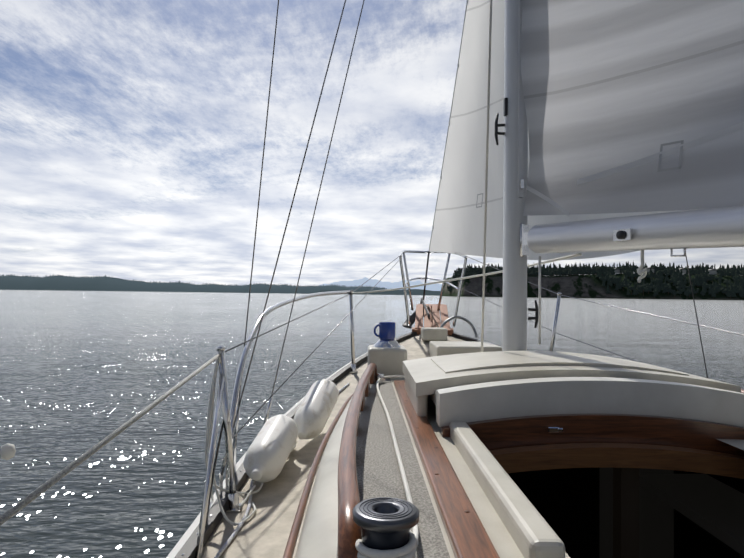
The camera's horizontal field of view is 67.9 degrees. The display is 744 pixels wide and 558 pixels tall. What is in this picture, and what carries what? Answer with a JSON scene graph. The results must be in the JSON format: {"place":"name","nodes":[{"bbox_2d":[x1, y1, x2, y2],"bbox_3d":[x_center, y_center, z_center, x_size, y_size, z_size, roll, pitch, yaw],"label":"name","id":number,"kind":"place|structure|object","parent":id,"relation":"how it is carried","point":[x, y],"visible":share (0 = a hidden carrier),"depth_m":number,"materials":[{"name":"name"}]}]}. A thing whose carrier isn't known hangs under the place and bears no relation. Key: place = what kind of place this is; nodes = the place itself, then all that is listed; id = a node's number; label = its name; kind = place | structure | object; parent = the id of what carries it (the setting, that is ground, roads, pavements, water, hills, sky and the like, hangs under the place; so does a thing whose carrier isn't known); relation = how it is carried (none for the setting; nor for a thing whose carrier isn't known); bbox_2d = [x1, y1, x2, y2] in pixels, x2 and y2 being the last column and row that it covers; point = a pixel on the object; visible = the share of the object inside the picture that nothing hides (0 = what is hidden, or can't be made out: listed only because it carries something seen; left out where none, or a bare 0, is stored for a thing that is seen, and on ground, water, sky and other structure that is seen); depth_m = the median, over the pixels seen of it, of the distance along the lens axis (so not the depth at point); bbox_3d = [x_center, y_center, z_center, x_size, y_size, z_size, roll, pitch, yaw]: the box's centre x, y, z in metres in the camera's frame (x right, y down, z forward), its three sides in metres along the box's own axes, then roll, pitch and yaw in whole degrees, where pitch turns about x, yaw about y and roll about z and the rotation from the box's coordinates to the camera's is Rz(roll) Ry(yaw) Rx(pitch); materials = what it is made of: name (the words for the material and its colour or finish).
{"place":"outdoors","nodes":[
{"label":"outdoors","id":0,"kind":"place"},
{"bbox_2d":[0,275,385,293],"bbox_3d":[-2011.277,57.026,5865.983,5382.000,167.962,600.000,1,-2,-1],"label":"shore terrain","id":1,"kind":"structure","parent":0,"point":[62,283],"depth_m":5638.13,"materials":[{"name":"grey"}]},
{"bbox_2d":[0,274,402,289],"bbox_3d":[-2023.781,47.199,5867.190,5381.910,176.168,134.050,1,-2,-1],"label":"distant treeline","id":2,"kind":"object","parent":1,"relation":"on","point":[197,284],"visible":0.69,"depth_m":5850.51,"materials":[{"name":"green plant"}]},
{"bbox_2d":[0,290,743,557],"bbox_3d":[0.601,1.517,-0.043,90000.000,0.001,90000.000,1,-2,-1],"label":"sea water","id":3,"kind":"structure","parent":0,"point":[82,372],"depth_m":11.22,"materials":[{"name":"grey liquid"}]},
{"bbox_2d":[166,332,480,557],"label":"side deck","id":4,"kind":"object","parent":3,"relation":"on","point":[264,530],"visible":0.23,"depth_m":1.94,"materials":[{"name":"beige plastic"}]},
{"bbox_2d":[205,351,262,527],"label":"fender lanyards","id":5,"kind":"object","parent":4,"relation":"on","point":[210,424],"visible":0.71,"depth_m":1.90,"materials":[{"name":"white fabric"}]},
{"bbox_2d":[243,414,297,482],"bbox_3d":[-0.405,0.681,2.248,0.156,0.200,0.478,1,-2,4],"label":"fender","id":6,"kind":"object","parent":4,"relation":"on","point":[269,450],"visible":1,"depth_m":2.11,"materials":[{"name":"plastic"}]},
{"bbox_2d":[195,290,357,557],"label":"guard rail","id":7,"kind":"object","parent":4,"relation":"on","point":[229,416],"visible":0.96,"depth_m":1.93,"materials":[{"name":"silver metal"}]},
{"bbox_2d":[0,255,743,525],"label":"lifelines","id":8,"kind":"object","parent":7,"relation":"attached to","point":[7,451],"visible":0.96,"depth_m":1.18,"materials":[{"name":"silver metal"}]},
{"bbox_2d":[214,383,348,557],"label":"dock line coil","id":9,"kind":"object","parent":4,"relation":"on","point":[229,540],"visible":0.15,"depth_m":1.89,"materials":[{"name":"white fabric"}]},
{"bbox_2d":[293,379,338,438],"bbox_3d":[-0.267,0.620,2.663,0.152,0.238,0.471,0,-2,11],"label":"fender","id":10,"kind":"object","parent":4,"relation":"on","point":[314,411],"visible":0.98,"depth_m":2.55,"materials":[{"name":"plastic"}]},
{"bbox_2d":[283,393,353,557],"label":"wooden trim strip","id":11,"kind":"object","parent":4,"relation":"on","point":[292,539],"visible":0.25,"depth_m":1.21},
{"bbox_2d":[352,497,418,557],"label":"winch","id":12,"kind":"object","parent":4,"relation":"on","point":[385,524],"visible":1,"depth_m":0.69,"materials":[{"name":"grey metal"}]},
{"bbox_2d":[368,345,406,375],"bbox_3d":[0.070,0.392,2.620,0.180,0.140,0.200,1,-2,-1],"label":"dorade box","id":13,"kind":"object","parent":4,"relation":"on","point":[388,361],"visible":0.62,"depth_m":2.52,"materials":[{"name":"white plastic"}]},
{"bbox_2d":[373,322,400,347],"bbox_3d":[0.072,0.264,2.623,0.132,0.116,0.132,1,-2,-1],"label":"mug","id":14,"kind":"object","parent":13,"relation":"on","point":[387,331],"visible":1,"depth_m":2.59,"materials":[{"name":"blue ceramic"}]},
{"bbox_2d":[412,304,453,334],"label":"bow platform","id":15,"kind":"structure","parent":4,"relation":"on","point":[442,313],"depth_m":5.16,"materials":[{"name":"brown wood"}]},
{"bbox_2d":[399,250,466,326],"bbox_3d":[0.529,0.065,5.264,0.602,0.732,0.849,1,-2,-1],"label":"bow pulpit","id":16,"kind":"object","parent":15,"relation":"on","point":[402,252],"visible":0.85,"depth_m":5.10,"materials":[{"name":"silver metal"}]},
{"bbox_2d":[402,298,477,337],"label":"anchors","id":17,"kind":"object","parent":15,"relation":"on","point":[412,319],"visible":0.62,"depth_m":5.17,"materials":[{"name":"grey metal"}]},
{"bbox_2d":[427,305,438,326],"bbox_3d":[0.572,0.369,5.125,0.026,0.238,0.838,1,-2,-2],"label":"anchor chain","id":18,"kind":"object","parent":4,"relation":"on","point":[432,316],"visible":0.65,"depth_m":5.19,"materials":[{"name":"grey metal"}]},
{"bbox_2d":[375,0,491,546],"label":"rope","id":19,"kind":"object","parent":4,"relation":"on","point":[380,378],"visible":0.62,"depth_m":2.22,"materials":[{"name":"white fabric"}]},
{"bbox_2d":[394,380,499,557],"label":"boat teak strips","id":20,"kind":"object","parent":4,"relation":"on","point":[467,535],"visible":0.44,"depth_m":0.99,"materials":[{"name":"brown wood"}]},
{"bbox_2d":[398,382,469,512],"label":"wood plugs","id":21,"kind":"object","parent":20,"relation":"in","point":[466,511],"visible":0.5,"depth_m":1.10,"materials":[{"name":"brown wood"}]},
{"bbox_2d":[421,327,501,356],"bbox_3d":[0.660,0.504,4.251,0.480,0.210,0.875,1,-2,-1],"label":"deck hatch","id":22,"kind":"object","parent":4,"relation":"on","point":[439,343],"visible":0.65,"depth_m":3.99,"materials":[{"name":"white plastic"}]},
{"bbox_2d":[219,0,707,494],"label":"shrouds","id":23,"kind":"object","parent":4,"relation":"on","point":[235,429],"visible":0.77,"depth_m":2.27,"materials":[{"name":"silver metal"}]},
{"bbox_2d":[429,0,699,259],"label":"jib sail","id":24,"kind":"object","parent":23,"relation":"attached to","point":[458,225],"visible":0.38,"depth_m":4.69,"materials":[{"name":"grey fabric"}]},
{"bbox_2d":[351,250,646,343],"bbox_3d":[0.924,0.284,2.167,0.648,0.991,3.916,2,-2,-30],"label":"running rigging","id":25,"kind":"object","parent":4,"relation":"on","point":[642,273],"visible":0.92,"depth_m":2.06,"materials":[{"name":"white fabric"}]},
{"bbox_2d":[502,0,527,350],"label":"mast","id":26,"kind":"object","parent":4,"relation":"on","point":[514,322],"visible":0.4,"depth_m":2.20,"materials":[{"name":"metal"}]},
{"bbox_2d":[495,98,537,327],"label":"mast cleats","id":27,"kind":"object","parent":26,"relation":"attached to","point":[535,309],"visible":0.62,"depth_m":2.24,"materials":[{"name":"black metal"}]},
{"bbox_2d":[520,23,523,188],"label":"sail slides","id":28,"kind":"object","parent":26,"relation":"attached to","point":[521,183],"visible":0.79,"depth_m":2.16,"materials":[{"name":"white plastic"}]},
{"bbox_2d":[520,205,743,256],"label":"boom","id":29,"kind":"object","parent":26,"relation":"attached to","point":[710,228],"visible":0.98,"depth_m":1.68,"materials":[{"name":"metal"}]},
{"bbox_2d":[521,0,743,216],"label":"mainsail","id":30,"kind":"object","parent":29,"relation":"on","point":[634,105],"visible":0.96,"depth_m":1.91,"materials":[{"name":"grey fabric"}]},
{"bbox_2d":[295,378,743,557],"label":"boat cabin trunk","id":31,"kind":"object","parent":4,"relation":"on","point":[378,470],"visible":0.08,"depth_m":1.12,"materials":[{"name":"beige plastic"}]},
{"bbox_2d":[337,363,743,557],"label":"boat grab rails","id":32,"kind":"object","parent":31,"relation":"on","point":[349,532],"visible":0.79,"depth_m":0.92,"materials":[{"name":"brown wood"}]},
{"bbox_2d":[403,351,740,416],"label":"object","id":33,"kind":"object","parent":31,"relation":"on","point":[425,377],"visible":0.69,"depth_m":1.71,"materials":[{"name":"white plastic"}]},
{"bbox_2d":[435,405,739,557],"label":"boat hatch rails","id":34,"kind":"object","parent":31,"relation":"on","point":[532,533],"visible":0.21,"depth_m":0.92,"materials":[{"name":"beige plastic"}]},
{"bbox_2d":[429,377,743,426],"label":"companionway hatch","id":35,"kind":"object","parent":34,"relation":"on","point":[530,397],"visible":0.81,"depth_m":1.48,"materials":[{"name":"white plastic"}]},
{"bbox_2d":[441,414,743,478],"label":"companionway trim","id":36,"kind":"structure","parent":31,"relation":"attached to","point":[535,443],"depth_m":1.45,"materials":[{"name":"brown wood"}]},
{"bbox_2d":[549,292,561,350],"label":"starboard stanchions","id":37,"kind":"object","parent":4,"relation":"on","point":[559,294],"visible":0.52,"depth_m":3.83,"materials":[{"name":"silver metal"}]},
{"bbox_2d":[507,467,743,557],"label":"companionway opening","id":38,"kind":"object","parent":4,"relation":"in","point":[609,512],"visible":0.35,"depth_m":2.02,"materials":[{"name":"black"}]},
{"bbox_2d":[0,0,743,285],"label":"sky","id":39,"kind":"structure","parent":0,"point":[132,132],"materials":[{"name":"white"}]},
{"bbox_2d":[320,289,440,295],"bbox_3d":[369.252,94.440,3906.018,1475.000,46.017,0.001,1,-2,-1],"label":"shore terrain","id":40,"kind":"structure","parent":0,"point":[413,292],"depth_m":3902.64,"materials":[{"name":"green"}]},
{"bbox_2d":[320,277,441,290],"bbox_3d":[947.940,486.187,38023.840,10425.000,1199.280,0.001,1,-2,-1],"label":"mountain terrain","id":41,"kind":"structure","parent":0,"point":[389,285],"depth_m":38023.74,"materials":[{"name":"blue stone"}]},
{"bbox_2d":[440,274,743,299],"bbox_3d":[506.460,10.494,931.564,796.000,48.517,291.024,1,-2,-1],"label":"headland terrain","id":42,"kind":"structure","parent":0,"point":[575,286],"depth_m":830.92,"materials":[{"name":"green plant"}]},
{"bbox_2d":[447,261,743,298],"bbox_3d":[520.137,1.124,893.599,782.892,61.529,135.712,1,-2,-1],"label":"headland trees","id":43,"kind":"object","parent":42,"relation":"on","point":[678,277],"visible":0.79,"depth_m":852.42,"materials":[{"name":"green plant"}]},
{"bbox_2d":[614,267,716,274],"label":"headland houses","id":44,"kind":"structure","parent":42,"relation":"on","point":[711,271],"depth_m":889.49,"materials":[{"name":"grey paint"}]}
]}

